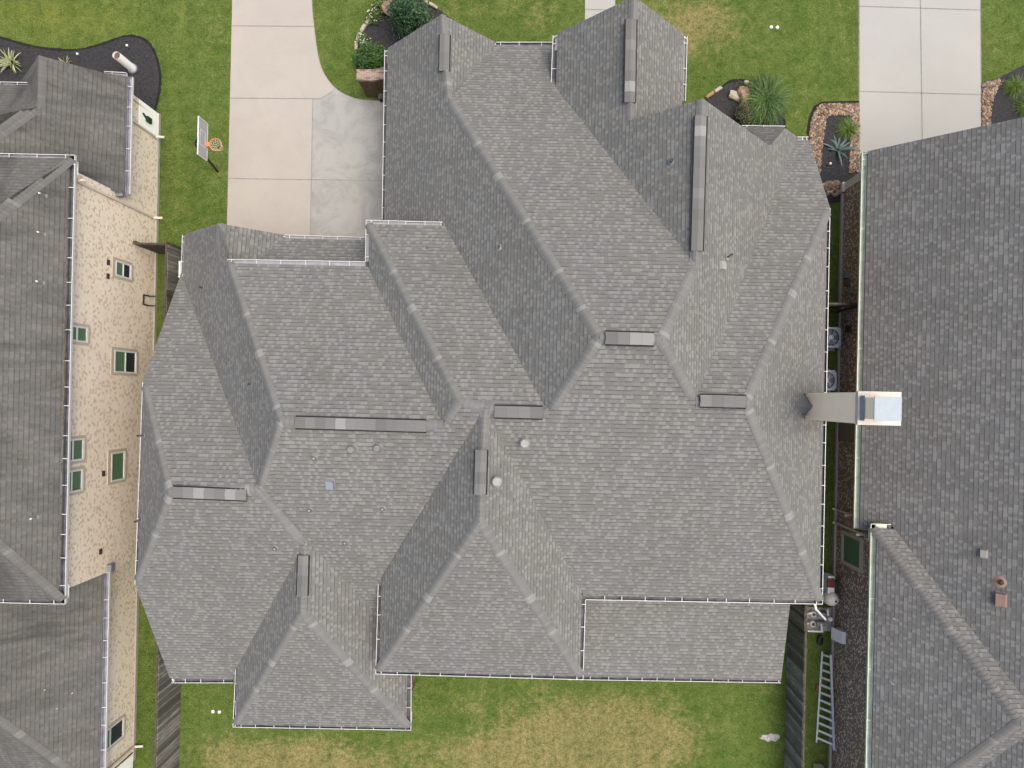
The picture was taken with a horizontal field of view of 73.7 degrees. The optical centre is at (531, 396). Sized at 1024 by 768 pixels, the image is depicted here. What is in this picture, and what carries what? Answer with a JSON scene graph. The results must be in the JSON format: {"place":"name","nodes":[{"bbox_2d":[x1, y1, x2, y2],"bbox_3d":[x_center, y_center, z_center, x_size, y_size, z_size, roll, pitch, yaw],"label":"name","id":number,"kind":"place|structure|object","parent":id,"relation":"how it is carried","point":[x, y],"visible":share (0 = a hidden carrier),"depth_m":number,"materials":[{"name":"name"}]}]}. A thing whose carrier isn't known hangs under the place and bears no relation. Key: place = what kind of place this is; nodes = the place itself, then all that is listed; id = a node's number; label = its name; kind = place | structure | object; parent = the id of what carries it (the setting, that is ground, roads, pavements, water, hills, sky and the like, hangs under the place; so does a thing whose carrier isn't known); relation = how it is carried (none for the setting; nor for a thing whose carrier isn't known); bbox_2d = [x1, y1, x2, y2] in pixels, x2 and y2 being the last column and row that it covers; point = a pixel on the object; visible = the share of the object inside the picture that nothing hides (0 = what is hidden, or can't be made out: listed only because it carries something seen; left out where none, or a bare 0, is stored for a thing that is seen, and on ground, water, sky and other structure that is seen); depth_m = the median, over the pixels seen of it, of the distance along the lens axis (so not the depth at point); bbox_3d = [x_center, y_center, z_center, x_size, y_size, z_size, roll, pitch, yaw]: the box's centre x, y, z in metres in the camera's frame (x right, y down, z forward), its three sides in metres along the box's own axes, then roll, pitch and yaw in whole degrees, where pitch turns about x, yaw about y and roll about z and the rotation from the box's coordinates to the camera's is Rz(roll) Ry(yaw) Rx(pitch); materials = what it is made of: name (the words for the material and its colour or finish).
{"place":"outdoors","nodes":[
{"label":"outdoors","id":0,"kind":"place"},
{"bbox_2d":[227,0,381,235],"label":"driveway","id":1,"kind":"structure","parent":0,"point":[275,55],"depth_m":28.99,"materials":[{"name":"concrete"}]},
{"bbox_2d":[311,88,383,236],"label":"stained driveway slab","id":2,"kind":"structure","parent":1,"relation":"on","point":[347,141],"depth_m":28.98,"materials":[{"name":"grey concrete"}]},
{"bbox_2d":[0,0,1023,767],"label":"lawn","id":3,"kind":"structure","parent":0,"point":[810,50],"depth_m":29.00,"materials":[{"name":"green plant"}]},
{"bbox_2d":[0,34,161,110],"bbox_3d":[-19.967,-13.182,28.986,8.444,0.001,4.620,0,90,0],"label":"mulch bed","id":4,"kind":"object","parent":3,"relation":"on","point":[140,55],"visible":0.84,"depth_m":28.99,"materials":[{"name":"black soil"}]},
{"bbox_2d":[0,47,21,73],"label":"variegated lily","id":5,"kind":"object","parent":4,"relation":"on","point":[9,60],"visible":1,"depth_m":28.78,"materials":[{"name":"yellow plant"}]},
{"bbox_2d":[112,51,136,72],"bbox_3d":[-16.933,-13.943,28.440,0.440,1.120,0.433,0,90,0],"label":"standpipe","id":6,"kind":"object","parent":4,"relation":"on","point":[126,63],"visible":1,"depth_m":28.32,"materials":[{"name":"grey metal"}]},
{"bbox_2d":[0,55,164,767],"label":"tan brick house","id":7,"kind":"structure","parent":3,"relation":"on","point":[79,175],"depth_m":24.81,"materials":[{"name":"beige brick"}]},
{"bbox_2d":[60,466,84,497],"bbox_3d":[-16.094,2.967,23.859,0.070,1.445,0.987,1,90,0],"label":"window","id":8,"kind":"structure","parent":7,"relation":"in","point":[77,474],"depth_m":24.17,"materials":[{"name":"green glass"}]},
{"bbox_2d":[61,435,86,465],"bbox_3d":[-16.070,1.872,23.890,0.070,1.448,0.987,1,90,0],"label":"window","id":9,"kind":"structure","parent":7,"relation":"in","point":[77,453],"depth_m":24.18,"materials":[{"name":"green glass"}]},
{"bbox_2d":[64,321,89,345],"bbox_3d":[-15.980,-2.216,23.974,0.070,1.422,0.761,1,90,0],"label":"window","id":10,"kind":"structure","parent":7,"relation":"in","point":[81,332],"depth_m":24.21,"materials":[{"name":"green glass"}]},
{"bbox_2d":[107,713,125,751],"bbox_3d":[-16.808,13.586,27.206,0.070,2.078,1.005,1,90,0],"label":"window","id":11,"kind":"structure","parent":7,"relation":"in","point":[116,730],"depth_m":27.67,"materials":[{"name":"glass"}]},
{"bbox_2d":[107,448,126,484],"bbox_3d":[-16.088,2.701,26.522,0.070,1.176,1.325,1,90,0],"label":"window","id":12,"kind":"structure","parent":7,"relation":"in","point":[117,459],"depth_m":26.51,"materials":[{"name":"green glass"}]},
{"bbox_2d":[112,256,132,282],"bbox_3d":[-15.921,-4.942,26.599,0.070,1.306,0.795,1,90,0],"label":"window","id":13,"kind":"structure","parent":7,"relation":"in","point":[121,269],"depth_m":26.59,"materials":[{"name":"white paint"}]},
{"bbox_2d":[110,347,137,375],"bbox_3d":[-15.999,-1.373,26.866,0.070,1.748,1.081,1,90,0],"label":"window","id":14,"kind":"structure","parent":7,"relation":"in","point":[124,361],"depth_m":26.85,"materials":[{"name":"green glass"}]},
{"bbox_2d":[143,294,155,306],"bbox_3d":[-15.809,-3.990,28.262,0.295,0.475,0.455,0,90,0],"label":"hose hanger","id":15,"kind":"object","parent":7,"relation":"attached to","point":[148,296],"visible":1,"depth_m":28.26,"materials":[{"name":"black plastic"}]},
{"bbox_2d":[133,241,181,253],"bbox_3d":[-15.225,-6.132,28.078,1.320,1.845,0.173,1,90,0],"label":"wooden fence","id":16,"kind":"object","parent":3,"relation":"on","point":[158,248],"visible":0.67,"depth_m":27.50,"materials":[{"name":"brown wood"}]},
{"bbox_2d":[154,244,181,767],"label":"wooden fence","id":17,"kind":"object","parent":3,"relation":"on","point":[166,757],"visible":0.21,"depth_m":27.70,"materials":[{"name":"grey wood"}]},
{"bbox_2d":[193,116,222,172],"bbox_3d":[-12.568,-9.808,27.439,1.055,3.137,1.350,35,90,0],"label":"basketball hoop","id":18,"kind":"object","parent":3,"relation":"on","point":[201,143],"visible":1,"depth_m":26.34,"materials":[{"name":"grey plastic"}]},
{"bbox_2d":[227,6,378,208],"bbox_3d":[-9.551,-16.851,28.994,6.818,0.001,21.744,0,90,0],"label":"driveway edge line","id":19,"kind":"object","parent":3,"relation":"on","point":[326,77],"visible":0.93,"depth_m":28.99,"materials":[{"name":"grey concrete"}]},
{"bbox_2d":[356,67,383,97],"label":"planter wall","id":20,"kind":"structure","parent":3,"relation":"on","point":[371,82],"depth_m":27.47,"materials":[{"name":"stone"}]},
{"bbox_2d":[356,4,452,68],"bbox_3d":[-5.218,-15.383,28.986,4.457,0.001,3.588,0,90,0],"label":"garage mulch bed","id":21,"kind":"object","parent":3,"relation":"on","point":[381,32],"visible":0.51,"depth_m":28.99,"materials":[{"name":"black soil"}]},
{"bbox_2d":[354,33,372,46],"bbox_3d":[-7.048,-15.027,28.798,0.729,0.429,0.667,12,90,0],"label":"flowering plant","id":22,"kind":"object","parent":21,"relation":"on","point":[363,38],"visible":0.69,"depth_m":28.75,"materials":[{"name":"white plant"}]},
{"bbox_2d":[360,24,366,32],"bbox_3d":[-7.121,-15.617,28.929,0.158,0.209,0.419,30,90,0],"label":"edging stone","id":23,"kind":"object","parent":21,"relation":"on","point":[363,27],"visible":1,"depth_m":28.85,"materials":[{"name":"stone"}]},
{"bbox_2d":[350,41,383,68],"bbox_3d":[-6.799,-14.140,28.472,1.575,1.088,1.210,26,90,0],"label":"clipped shrub","id":24,"kind":"object","parent":21,"relation":"on","point":[362,60],"visible":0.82,"depth_m":28.36,"materials":[{"name":"green plant"}]},
{"bbox_2d":[363,6,382,24],"bbox_3d":[-6.644,-16.081,28.806,0.784,0.413,0.770,-27,90,0],"label":"flowering plant","id":25,"kind":"object","parent":21,"relation":"on","point":[373,17],"visible":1,"depth_m":28.80,"materials":[{"name":"green plant"}]},
{"bbox_2d":[365,41,385,68],"bbox_3d":[-6.474,-14.207,28.485,1.043,1.046,1.206,0,90,0],"label":"clipped shrub","id":26,"kind":"object","parent":21,"relation":"on","point":[380,49],"visible":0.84,"depth_m":28.27,"materials":[{"name":"green plant"}]},
{"bbox_2d":[372,0,383,13],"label":"yellow green plant","id":27,"kind":"object","parent":21,"relation":"on","point":[377,2],"visible":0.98,"depth_m":28.72,"materials":[{"name":"plant"}]},
{"bbox_2d":[381,0,393,19],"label":"boulder","id":28,"kind":"object","parent":21,"relation":"on","point":[384,4],"visible":0.29,"depth_m":28.64,"materials":[{"name":"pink stone"}]},
{"bbox_2d":[381,0,436,38],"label":"juniper","id":29,"kind":"object","parent":21,"relation":"on","point":[409,16],"visible":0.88,"depth_m":27.48,"materials":[{"name":"green plant"}]},
{"bbox_2d":[428,2,437,9],"bbox_3d":[-4.173,-16.578,28.927,0.462,0.203,0.149,28,90,0],"label":"edging stone","id":30,"kind":"object","parent":21,"relation":"on","point":[432,5],"visible":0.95,"depth_m":28.86,"materials":[{"name":"stone"}]},
{"bbox_2d":[714,86,722,92],"bbox_3d":[7.910,-13.017,28.927,0.392,0.203,0.149,-33,90,0],"label":"edging stone","id":31,"kind":"object","parent":3,"relation":"on","point":[717,89],"visible":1,"depth_m":28.85,"materials":[{"name":"stone"}]},
{"bbox_2d":[707,81,782,125],"bbox_3d":[8.996,-11.615,28.986,3.533,0.001,3.662,0,90,0],"label":"porch mulch bed","id":32,"kind":"object","parent":3,"relation":"on","point":[721,101],"visible":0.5,"depth_m":28.99,"materials":[{"name":"black soil"}]},
{"bbox_2d":[728,90,739,101],"bbox_3d":[8.640,-12.728,28.894,0.575,0.300,0.378,22,90,0],"label":"boulder","id":33,"kind":"object","parent":32,"relation":"on","point":[733,94],"visible":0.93,"depth_m":28.78,"materials":[{"name":"stone"}]},
{"bbox_2d":[737,86,750,104],"bbox_3d":[8.979,-12.713,28.830,0.515,0.487,0.749,-18,90,0],"label":"boulder","id":34,"kind":"object","parent":32,"relation":"on","point":[742,96],"visible":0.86,"depth_m":28.63,"materials":[{"name":"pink stone"}]},
{"bbox_2d":[733,99,754,123],"bbox_3d":[8.967,-11.919,28.567,0.931,0.880,0.913,34,90,0],"label":"olive shrub","id":35,"kind":"object","parent":32,"relation":"on","point":[745,109],"visible":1,"depth_m":28.54,"materials":[{"name":"green plant"}]},
{"bbox_2d":[706,79,785,127],"bbox_3d":[9.318,-12.526,28.981,3.906,0.001,1.847,21,90,0],"label":"bed trench","id":36,"kind":"object","parent":32,"relation":"on","point":[737,80],"visible":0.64,"depth_m":28.98,"materials":[{"name":"soil"}]},
{"bbox_2d":[705,91,713,98],"bbox_3d":[7.571,-12.791,28.926,0.443,0.206,0.151,-35,90,0],"label":"edging stone","id":37,"kind":"object","parent":36,"relation":"on","point":[710,94],"visible":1,"depth_m":28.85,"materials":[{"name":"orange stone"}]},
{"bbox_2d":[733,67,795,125],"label":"ornamental grass","id":38,"kind":"object","parent":32,"relation":"on","point":[764,101],"depth_m":28.57,"materials":[{"name":"green plant"}]},
{"bbox_2d":[759,733,779,741],"bbox_3d":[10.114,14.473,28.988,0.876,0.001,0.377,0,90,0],"label":"rock","id":39,"kind":"object","parent":3,"relation":"on","point":[772,737],"visible":1,"depth_m":28.99,"materials":[{"name":"white stone"}]},
{"bbox_2d":[784,604,807,767],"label":"wooden fence","id":40,"kind":"object","parent":3,"relation":"on","point":[796,706],"visible":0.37,"depth_m":27.92,"materials":[{"name":"grey wood"}]},
{"bbox_2d":[807,607,831,630],"bbox_3d":[12.147,9.432,28.969,1.172,0.038,1.025,0,90,0],"label":"equipment pad","id":41,"kind":"object","parent":3,"relation":"on","point":[827,627],"visible":0.5,"depth_m":28.95,"materials":[{"name":"concrete"}]},
{"bbox_2d":[807,619,825,626],"bbox_3d":[11.941,9.546,28.807,0.943,0.386,0.261,0,90,0],"label":"pool pump","id":42,"kind":"object","parent":41,"relation":"on","point":[814,622],"visible":0.96,"depth_m":28.70,"materials":[{"name":"grey metal"}]},
{"bbox_2d":[807,609,832,632],"bbox_3d":[12.099,9.388,28.625,0.986,0.326,1.048,0,90,0],"label":"pipework","id":43,"kind":"object","parent":42,"relation":"attached to","point":[829,618],"visible":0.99,"depth_m":28.63,"materials":[{"name":"white plastic"}]},
{"bbox_2d":[807,610,826,616],"bbox_3d":[11.968,9.143,28.807,0.943,0.386,0.261,0,90,0],"label":"pool pump","id":44,"kind":"object","parent":41,"relation":"on","point":[815,613],"visible":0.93,"depth_m":28.69,"materials":[{"name":"grey metal"}]},
{"bbox_2d":[817,635,823,645],"bbox_3d":[12.233,10.309,28.893,0.280,0.142,0.470,0,90,0],"label":"garden hose","id":45,"kind":"object","parent":3,"relation":"on","point":[818,637],"visible":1,"depth_m":28.85,"materials":[{"name":"black plastic"}]},
{"bbox_2d":[815,651,834,749],"bbox_3d":[12.382,12.790,28.793,0.660,0.475,3.994,0,90,0],"label":"ladder","id":46,"kind":"object","parent":3,"relation":"on","point":[830,680],"visible":1,"depth_m":28.73,"materials":[{"name":"metal"}]},
{"bbox_2d":[823,591,838,605],"bbox_3d":[12.372,8.326,28.395,0.610,1.210,0.610,0,90,0],"label":"filter tank","id":47,"kind":"object","parent":3,"relation":"on","point":[831,599],"visible":0.74,"depth_m":27.97,"materials":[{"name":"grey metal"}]},
{"bbox_2d":[827,369,836,392],"bbox_3d":[12.184,-0.686,28.552,1.022,0.855,1.022,0,90,0],"label":"air conditioner","id":48,"kind":"object","parent":3,"relation":"on","point":[831,380],"visible":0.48,"depth_m":28.17,"materials":[{"name":"paint"}]},
{"bbox_2d":[808,102,858,203],"bbox_3d":[12.829,-10.328,28.990,2.174,0.001,4.349,0,90,0],"label":"side mulch bed","id":49,"kind":"object","parent":3,"relation":"on","point":[835,170],"visible":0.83,"depth_m":28.99,"materials":[{"name":"black soil"}]},
{"bbox_2d":[823,180,840,196],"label":"cobbles","id":50,"kind":"object","parent":49,"relation":"on","point":[831,187],"visible":0.92,"depth_m":28.91,"materials":[{"name":"brown stone"}]},
{"bbox_2d":[806,101,858,133],"bbox_3d":[12.584,-12.186,28.981,2.646,0.001,0.926,-33,90,0],"label":"bed trench","id":51,"kind":"object","parent":49,"relation":"on","point":[810,116],"visible":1,"depth_m":28.98,"materials":[{"name":"soil"}]},
{"bbox_2d":[808,102,860,176],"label":"river pebbles","id":52,"kind":"object","parent":49,"relation":"on","point":[837,109],"visible":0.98,"depth_m":28.95,"materials":[{"name":"brown gravel"}]},
{"bbox_2d":[819,135,854,164],"bbox_3d":[13.097,-10.582,28.720,1.109,0.602,1.457,-39,90,0],"label":"agave","id":53,"kind":"object","parent":49,"relation":"on","point":[840,148],"visible":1,"depth_m":28.86,"materials":[{"name":"blue plant"}]},
{"bbox_2d":[833,116,862,139],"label":"lily turf","id":54,"kind":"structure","parent":49,"relation":"on","point":[848,128],"depth_m":28.81,"materials":[{"name":"green plant"}]},
{"bbox_2d":[828,327,840,350],"bbox_3d":[12.369,-2.453,28.552,1.022,0.855,1.022,0,90,0],"label":"air conditioner","id":55,"kind":"object","parent":3,"relation":"on","point":[834,337],"visible":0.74,"depth_m":28.17,"materials":[{"name":"paint"}]},
{"bbox_2d":[828,302,857,312],"bbox_3d":[12.163,-3.667,28.078,1.750,1.845,0.173,1,90,0],"label":"wooden fence","id":56,"kind":"object","parent":3,"relation":"on","point":[834,306],"visible":0.48,"depth_m":27.55,"materials":[{"name":"brown wood"}]},
{"bbox_2d":[859,0,981,172],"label":"neighbouring driveway edge","id":57,"kind":"object","parent":3,"relation":"on","point":[859,63],"visible":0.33,"depth_m":28.99,"materials":[{"name":"grey concrete"}]},
{"bbox_2d":[828,117,1023,767],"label":"brown brick house","id":58,"kind":"structure","parent":3,"relation":"on","point":[927,613],"depth_m":24.34,"materials":[{"name":"grey"}]},
{"bbox_2d":[831,627,845,643],"bbox_3d":[12.644,9.822,28.376,0.341,1.147,0.505,0,90,0],"label":"control box","id":59,"kind":"object","parent":58,"relation":"attached to","point":[838,634],"visible":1,"depth_m":28.01,"materials":[{"name":"white paint"}]},
{"bbox_2d":[831,627,842,643],"bbox_3d":[12.589,9.822,28.103,0.231,0.600,0.505,0,90,0],"label":"box door","id":60,"kind":"structure","parent":59,"relation":"attached to","point":[836,635],"depth_m":28.11,"materials":[{"name":"white plastic"}]},
{"bbox_2d":[841,530,863,573],"bbox_3d":[12.889,6.202,27.436,0.070,1.830,1.372,1,90,0],"label":"window","id":61,"kind":"structure","parent":58,"relation":"in","point":[851,545],"depth_m":27.40,"materials":[{"name":"green glass"}]},
{"bbox_2d":[982,65,1023,123],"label":"mulch bed","id":62,"kind":"object","parent":3,"relation":"on","point":[1002,108],"visible":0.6,"depth_m":28.99,"materials":[{"name":"black soil"}]},
{"bbox_2d":[981,78,1003,125],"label":"river pebbles","id":63,"kind":"object","parent":62,"relation":"on","point":[988,99],"visible":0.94,"depth_m":28.95,"materials":[{"name":"beige gravel"}]},
{"bbox_2d":[1000,73,1023,101],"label":"lily turf","id":64,"kind":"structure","parent":62,"relation":"on","point":[1015,87],"depth_m":28.84,"materials":[{"name":"green plant"}]},
{"bbox_2d":[1012,95,1023,116],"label":"lily turf","id":65,"kind":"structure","parent":62,"relation":"on","point":[1021,106],"depth_m":28.89,"materials":[{"name":"green plant"}]},
{"bbox_2d":[134,0,901,730],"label":"brick house","id":66,"kind":"structure","parent":0,"point":[520,368],"depth_m":22.29,"materials":[{"name":"grey"}]},
{"bbox_2d":[585,0,614,19],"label":"front path","id":67,"kind":"structure","parent":0,"point":[598,4],"depth_m":28.99,"materials":[{"name":"concrete"}]},
{"bbox_2d":[813,764,823,767],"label":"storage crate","id":68,"kind":"object","parent":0,"point":[818,766],"visible":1,"depth_m":28.86,"materials":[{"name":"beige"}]},
{"bbox_2d":[823,573,838,592],"bbox_3d":[12.425,7.748,28.520,0.515,0.960,0.726,0,90,0],"label":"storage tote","id":69,"kind":"object","parent":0,"point":[830,583],"visible":0.91,"depth_m":28.14,"materials":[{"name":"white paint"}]},
{"bbox_2d":[860,0,980,154],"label":"neighbouring driveway","id":70,"kind":"structure","parent":0,"point":[892,39],"depth_m":28.99,"materials":[{"name":"concrete"}]}
]}

